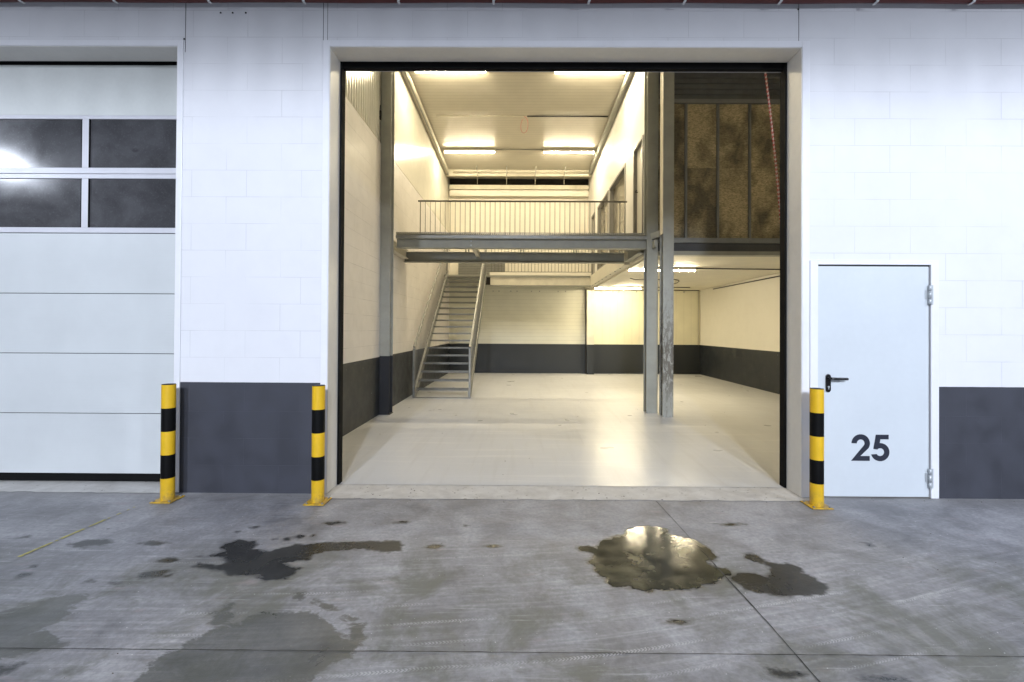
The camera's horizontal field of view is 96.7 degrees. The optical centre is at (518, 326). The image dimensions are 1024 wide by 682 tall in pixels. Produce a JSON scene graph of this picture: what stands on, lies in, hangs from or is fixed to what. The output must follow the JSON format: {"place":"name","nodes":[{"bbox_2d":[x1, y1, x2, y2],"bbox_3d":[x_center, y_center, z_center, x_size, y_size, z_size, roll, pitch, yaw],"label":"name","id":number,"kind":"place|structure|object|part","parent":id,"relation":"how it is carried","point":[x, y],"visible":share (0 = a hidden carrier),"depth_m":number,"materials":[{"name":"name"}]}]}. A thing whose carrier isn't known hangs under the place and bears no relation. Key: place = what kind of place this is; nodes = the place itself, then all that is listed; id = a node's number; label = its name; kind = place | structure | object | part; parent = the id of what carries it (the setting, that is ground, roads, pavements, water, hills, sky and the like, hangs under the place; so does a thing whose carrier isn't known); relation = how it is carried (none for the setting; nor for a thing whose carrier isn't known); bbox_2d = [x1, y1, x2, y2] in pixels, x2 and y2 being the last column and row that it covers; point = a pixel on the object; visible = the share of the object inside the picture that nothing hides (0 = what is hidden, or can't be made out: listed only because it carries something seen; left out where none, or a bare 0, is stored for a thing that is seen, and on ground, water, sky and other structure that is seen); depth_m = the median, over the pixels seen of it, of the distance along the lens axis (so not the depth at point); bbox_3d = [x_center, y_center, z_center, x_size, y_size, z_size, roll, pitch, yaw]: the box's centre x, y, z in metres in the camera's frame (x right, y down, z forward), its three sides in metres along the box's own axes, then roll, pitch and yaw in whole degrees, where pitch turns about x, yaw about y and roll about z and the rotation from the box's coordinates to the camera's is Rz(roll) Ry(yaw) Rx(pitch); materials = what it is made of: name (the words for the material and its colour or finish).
{"place":"outdoors","nodes":[
{"label":"outdoors","id":0,"kind":"place"},
{"bbox_2d":[412,249,486,397],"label":"steel staircase","id":1,"kind":"structure","parent":0,"point":[474,336],"depth_m":11.15,"materials":[{"name":"grey metal"}]},
{"bbox_2d":[458,263,504,274],"bbox_3d":[-1.233,-1.873,15.185,1.540,0.530,0.050,0,0,0],"label":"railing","id":2,"kind":"object","parent":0,"point":[469,268],"visible":0.51,"depth_m":15.16,"materials":[{"name":"metal"}]},
{"bbox_2d":[0,491,1023,681],"bbox_3d":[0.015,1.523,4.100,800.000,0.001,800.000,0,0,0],"label":"ground","id":3,"kind":"structure","parent":0,"point":[361,593],"depth_m":2.58,"materials":[{"name":"concrete"}]},
{"bbox_2d":[17,507,133,556],"bbox_3d":[-3.208,1.496,3.362,0.026,0.001,0.830,0,0,4],"label":"painted line","id":4,"kind":"object","parent":3,"relation":"on","point":[62,537],"visible":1,"depth_m":3.20,"materials":[{"name":"yellow paint"}]},
{"bbox_2d":[0,480,159,492],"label":"threshold","id":5,"kind":"object","parent":3,"relation":"on","point":[86,486],"visible":0.89,"depth_m":4.25,"materials":[{"name":"concrete"}]},
{"bbox_2d":[150,383,184,503],"bbox_3d":[-3.028,1.001,3.935,0.175,1.000,0.175,0,0,0],"label":"bollard","id":6,"kind":"object","parent":3,"relation":"on","point":[168,446],"visible":1,"depth_m":3.90,"materials":[{"name":"yellow metal"}]},
{"bbox_2d":[303,385,331,505],"bbox_3d":[-1.718,1.008,3.908,0.175,1.000,0.175,0,0,0],"label":"bollard","id":7,"kind":"object","parent":3,"relation":"on","point":[318,498],"visible":1,"depth_m":3.86,"materials":[{"name":"yellow metal"}]},
{"bbox_2d":[343,72,449,435],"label":"side wall","id":8,"kind":"structure","parent":3,"relation":"on","point":[419,173],"depth_m":7.76,"materials":[{"name":"paint"}]},
{"bbox_2d":[0,2,1023,498],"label":"front wall","id":9,"kind":"structure","parent":3,"relation":"on","point":[916,130],"depth_m":4.12,"materials":[{"name":"paint"}]},
{"bbox_2d":[0,40,183,491],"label":"garage door frame","id":10,"kind":"object","parent":9,"relation":"attached to","point":[91,52],"visible":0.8,"depth_m":4.14,"materials":[{"name":"white metal"}]},
{"bbox_2d":[0,65,176,480],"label":"sectional garage door","id":11,"kind":"structure","parent":10,"relation":"attached to","point":[87,213],"depth_m":4.39,"materials":[{"name":"metal"}]},
{"bbox_3d":[-4.689,-1.190,4.403,0.940,0.469,0.004,0,0,0],"label":"window pane","id":12,"kind":"part","parent":11,"relation":"part of","materials":[{"name":"black glass"}]},
{"bbox_3d":[-4.686,-1.766,4.407,0.940,0.466,0.004,0,0,0],"label":"window pane","id":13,"kind":"part","parent":11,"relation":"part of","materials":[{"name":"black glass"}]},
{"bbox_3d":[-5.278,-1.190,4.401,4.420,0.568,0.018,0,0,0],"label":"window frame","id":14,"kind":"part","parent":11,"relation":"part of","materials":[{"name":"white metal"}]},
{"bbox_3d":[-5.275,-1.760,4.405,4.420,0.564,0.018,0,0,0],"label":"window frame","id":15,"kind":"part","parent":11,"relation":"part of","materials":[{"name":"white metal"}]},
{"bbox_3d":[-3.644,-1.184,4.397,0.991,0.469,0.004,0,0,0],"label":"window pane","id":16,"kind":"part","parent":11,"relation":"part of","materials":[{"name":"black glass"}]},
{"bbox_3d":[-3.641,-1.760,4.401,0.991,0.466,0.004,0,0,0],"label":"window pane","id":17,"kind":"part","parent":11,"relation":"part of","materials":[{"name":"black glass"}]},
{"bbox_2d":[0,0,1023,4],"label":"red pipe","id":18,"kind":"object","parent":9,"relation":"attached to","point":[779,2],"visible":1,"depth_m":4.05,"materials":[{"name":"red metal"}]},
{"bbox_2d":[320,40,809,496],"bbox_3d":[0.418,-0.529,4.255,4.398,4.104,0.312,0,0,0],"label":"doorway frame","id":19,"kind":"object","parent":9,"relation":"attached to","point":[793,57],"visible":0.93,"depth_m":4.18,"materials":[{"name":"white paint"}]},
{"bbox_2d":[337,62,786,474],"bbox_3d":[0.431,-1.977,4.417,4.510,6.990,0.128,0,0,0],"label":"raised overhead door","id":20,"kind":"structure","parent":19,"relation":"attached to","point":[740,67],"depth_m":4.36,"materials":[{"name":"black metal"}]},
{"bbox_2d":[764,73,779,219],"bbox_3d":[2.588,-1.569,4.590,0.232,1.992,0.026,0,0,-8],"label":"hanging chain","id":21,"kind":"object","parent":20,"relation":"hanging from","point":[774,149],"visible":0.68,"depth_m":4.59,"materials":[{"name":"red plastic"}]},
{"bbox_2d":[809,259,938,498],"bbox_3d":[3.188,0.471,4.080,1.170,2.135,0.117,0,0,0],"label":"door frame","id":22,"kind":"structure","parent":9,"relation":"attached to","point":[874,352],"depth_m":4.08,"materials":[{"name":"metal"}]},
{"bbox_2d":[818,266,928,496],"bbox_3d":[3.185,0.496,4.109,0.991,2.066,0.049,0,0,0],"label":"door leaf","id":23,"kind":"structure","parent":22,"relation":"in","point":[873,321],"depth_m":4.08,"materials":[{"name":"paint"}]},
{"bbox_2d":[21,501,1023,681],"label":"slab joint","id":24,"kind":"object","parent":3,"relation":"on","point":[566,652],"visible":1,"depth_m":2.10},
{"bbox_2d":[65,487,1023,677],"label":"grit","id":25,"kind":"object","parent":3,"relation":"on","point":[596,499],"visible":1,"depth_m":3.97,"materials":[{"name":"brown stone"}]},
{"bbox_2d":[324,484,808,500],"bbox_3d":[0.420,1.522,4.183,4.387,0.001,0.430,0,0,0],"label":"threshold","id":26,"kind":"object","parent":3,"relation":"on","point":[405,491],"visible":0.95,"depth_m":4.16,"materials":[{"name":"concrete"}]},
{"bbox_2d":[449,180,699,373],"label":"back wall","id":27,"kind":"structure","parent":3,"relation":"on","point":[532,329],"depth_m":15.41,"materials":[{"name":"paint"}]},
{"bbox_2d":[449,185,588,197],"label":"box trim","id":28,"kind":"structure","parent":27,"relation":"attached to","point":[538,191],"depth_m":15.23,"materials":[{"name":"metal"}]},
{"bbox_2d":[450,179,587,184],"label":"wall head gap","id":29,"kind":"structure","parent":27,"relation":"attached to","point":[521,181],"depth_m":15.34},
{"bbox_2d":[631,290,698,290],"bbox_3d":[4.344,-1.210,15.364,3.500,0.021,0.024,0,0,0],"label":"wall conduit","id":30,"kind":"object","parent":27,"relation":"attached to","point":[674,290],"depth_m":15.35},
{"bbox_2d":[698,291,698,344],"bbox_3d":[6.069,-0.280,15.348,0.036,1.830,0.031,0,0,0],"label":"wall conduit","id":31,"kind":"object","parent":27,"relation":"attached to","point":[698,317],"depth_m":15.33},
{"bbox_2d":[578,526,730,590],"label":"puddle","id":32,"kind":"object","parent":3,"relation":"on","point":[645,558],"visible":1,"depth_m":2.94,"materials":[{"name":"liquid"}]},
{"bbox_2d":[700,273,779,393],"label":"wall","id":33,"kind":"structure","parent":3,"relation":"on","point":[740,334],"depth_m":12.37,"materials":[{"name":"paint"}]},
{"bbox_2d":[714,275,779,288],"bbox_3d":[6.102,-1.167,11.434,0.028,0.054,5.700,0,0,0],"label":"wall conduit","id":34,"kind":"object","parent":33,"relation":"attached to","point":[749,281],"depth_m":11.95,"materials":[{"name":"grey metal"}]},
{"bbox_2d":[800,388,833,509],"bbox_3d":[2.549,1.032,3.889,0.175,1.000,0.175,0,0,0],"label":"bollard","id":35,"kind":"object","parent":3,"relation":"on","point":[816,471],"visible":1,"depth_m":3.85,"materials":[{"name":"yellow metal"}]},
{"bbox_2d":[409,72,626,179],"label":"ceiling","id":36,"kind":"structure","parent":0,"point":[525,94],"depth_m":11.13,"materials":[{"name":"metal"}]},
{"bbox_2d":[444,149,494,152],"bbox_3d":[-1.393,-5.009,13.053,1.460,0.089,0.090,0,0,0],"label":"tube light","id":37,"kind":"object","parent":36,"relation":"attached to","point":[469,150],"visible":1,"depth_m":13.01,"materials":[{"name":"white plastic"}]},
{"bbox_2d":[436,115,523,116],"bbox_3d":[-0.933,-5.149,11.151,2.150,0.024,0.028,0,0,0],"label":"ceiling conduit","id":38,"kind":"object","parent":36,"relation":"attached to","point":[482,115],"visible":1,"depth_m":11.14,"materials":[{"name":"grey metal"}]},
{"bbox_2d":[446,170,591,176],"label":"end beam","id":39,"kind":"structure","parent":36,"relation":"attached to","point":[517,173],"depth_m":14.56,"materials":[{"name":"beige metal"}]},
{"bbox_2d":[496,149,542,149],"bbox_3d":[0.028,-5.058,13.045,1.350,0.021,0.024,0,0,0],"label":"ceiling conduit","id":40,"kind":"object","parent":36,"relation":"attached to","point":[519,149],"visible":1,"depth_m":13.03,"materials":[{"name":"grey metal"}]},
{"bbox_2d":[527,116,607,116],"bbox_3d":[1.202,-5.132,11.139,1.980,0.028,0.032,0,0,0],"label":"ceiling conduit","id":41,"kind":"object","parent":36,"relation":"attached to","point":[567,116],"visible":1,"depth_m":11.13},
{"bbox_2d":[543,150,593,153],"bbox_3d":[1.442,-4.993,13.037,1.460,0.089,0.090,0,0,0],"label":"tube light","id":42,"kind":"object","parent":36,"relation":"attached to","point":[568,151],"visible":1,"depth_m":12.99,"materials":[{"name":"white plastic"}]},
{"bbox_2d":[555,72,624,73],"bbox_3d":[1.462,-5.219,9.298,1.460,0.089,0.090,0,0,0],"label":"tube light","id":43,"kind":"object","parent":36,"relation":"attached to","point":[590,72],"visible":0.27,"depth_m":9.30,"materials":[{"name":"white plastic"}]},
{"bbox_2d":[340,373,781,486],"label":"hall floor","id":44,"kind":"structure","parent":0,"point":[553,429],"depth_m":6.34,"materials":[{"name":"beige concrete"}]},
{"bbox_2d":[379,72,394,414],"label":"steel column","id":45,"kind":"structure","parent":44,"relation":"on","point":[386,242],"depth_m":7.87,"materials":[{"name":"grey metal"}]},
{"bbox_2d":[402,72,448,174],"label":"eaves beam","id":46,"kind":"structure","parent":45,"relation":"attached to","point":[412,89],"depth_m":10.99,"materials":[{"name":"beige metal"}]},
{"bbox_2d":[585,289,593,373],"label":"steel column","id":47,"kind":"structure","parent":44,"relation":"on","point":[589,331],"depth_m":15.12,"materials":[{"name":"beige paint"}]},
{"bbox_2d":[643,72,658,412],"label":"steel column","id":48,"kind":"structure","parent":44,"relation":"on","point":[651,142],"depth_m":8.18,"materials":[{"name":"grey metal"}]},
{"bbox_2d":[588,72,633,175],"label":"eaves beam","id":49,"kind":"structure","parent":48,"relation":"attached to","point":[622,92],"depth_m":10.94,"materials":[{"name":"grey metal"}]},
{"bbox_2d":[659,72,673,416],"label":"steel column","id":50,"kind":"structure","parent":44,"relation":"on","point":[666,333],"depth_m":7.81,"materials":[{"name":"grey metal"}]},
{"bbox_2d":[394,230,659,263],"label":"front walkway","id":51,"kind":"structure","parent":50,"relation":"attached to","point":[633,244],"depth_m":8.26,"materials":[{"name":"grey metal"}]},
{"bbox_2d":[418,200,626,232],"bbox_3d":[0.081,-2.152,9.515,4.370,0.945,0.040,0,0,0],"label":"railing","id":52,"kind":"object","parent":51,"relation":"on","point":[460,201],"visible":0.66,"depth_m":9.52,"materials":[{"name":"metal"}]},
{"bbox_2d":[585,243,779,290],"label":"office floor","id":53,"kind":"structure","parent":0,"point":[734,255],"depth_m":9.65,"materials":[{"name":"metal"}]},
{"bbox_2d":[448,272,590,286],"bbox_3d":[-0.028,-1.454,14.743,4.620,0.420,1.295,0,0,0],"label":"landing","id":54,"kind":"object","parent":53,"relation":"attached to","point":[536,279],"visible":0.82,"depth_m":14.11,"materials":[{"name":"metal"}]},
{"bbox_2d":[490,249,590,272],"bbox_3d":[0.688,-2.173,14.142,3.150,0.997,0.040,0,0,0],"label":"railing","id":55,"kind":"object","parent":54,"relation":"on","point":[541,264],"visible":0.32,"depth_m":14.13,"materials":[{"name":"metal"}]},
{"bbox_2d":[588,72,644,274],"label":"office wall","id":56,"kind":"structure","parent":53,"relation":"on","point":[618,173],"depth_m":10.28,"materials":[{"name":"beige paint"}]},
{"bbox_2d":[591,212,594,274],"bbox_3d":[2.397,-2.548,14.265,0.138,1.909,0.600,0,0,0],"label":"door","id":57,"kind":"structure","parent":56,"relation":"in","point":[593,216],"depth_m":14.51,"materials":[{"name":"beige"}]},
{"bbox_2d":[597,190,608,270],"bbox_3d":[2.387,-2.560,12.595,0.138,1.909,1.640,0,0,0],"label":"door","id":58,"kind":"structure","parent":56,"relation":"in","point":[603,208],"depth_m":12.97,"materials":[{"name":"grey metal"}]},
{"bbox_2d":[609,163,625,252],"bbox_3d":[2.377,-2.572,10.735,0.138,1.909,1.760,0,0,0],"label":"door","id":59,"kind":"structure","parent":56,"relation":"in","point":[617,191],"depth_m":10.98,"materials":[{"name":"grey metal"}]},
{"bbox_2d":[633,135,643,232],"bbox_3d":[2.366,-2.586,8.775,0.138,1.909,0.720,0,0,0],"label":"door","id":60,"kind":"structure","parent":56,"relation":"in","point":[638,152],"depth_m":8.96,"materials":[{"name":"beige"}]},
{"bbox_2d":[594,286,640,289],"bbox_3d":[3.108,-1.195,14.251,1.460,0.089,0.090,0,0,0],"label":"tube light","id":61,"kind":"object","parent":53,"relation":"attached to","point":[624,287],"visible":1,"depth_m":14.21,"materials":[{"name":"white plastic"}]},
{"bbox_2d":[628,267,695,271],"bbox_3d":[3.103,-1.225,9.851,1.460,0.089,0.090,0,0,0],"label":"tube light","id":62,"kind":"object","parent":53,"relation":"attached to","point":[685,269],"visible":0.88,"depth_m":9.80,"materials":[{"name":"white plastic"}]},
{"bbox_2d":[658,72,779,243],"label":"insulated stud wall","id":63,"kind":"structure","parent":53,"relation":"on","point":[725,186],"depth_m":8.31,"materials":[{"name":"fabric"}]},
{"bbox_2d":[696,268,779,269],"bbox_3d":[4.954,-1.239,9.891,2.222,0.022,0.026,0,0,-2],"label":"soffit conduit","id":64,"kind":"object","parent":53,"relation":"attached to","point":[738,268],"visible":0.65,"depth_m":9.88,"materials":[{"name":"grey metal"}]}
]}

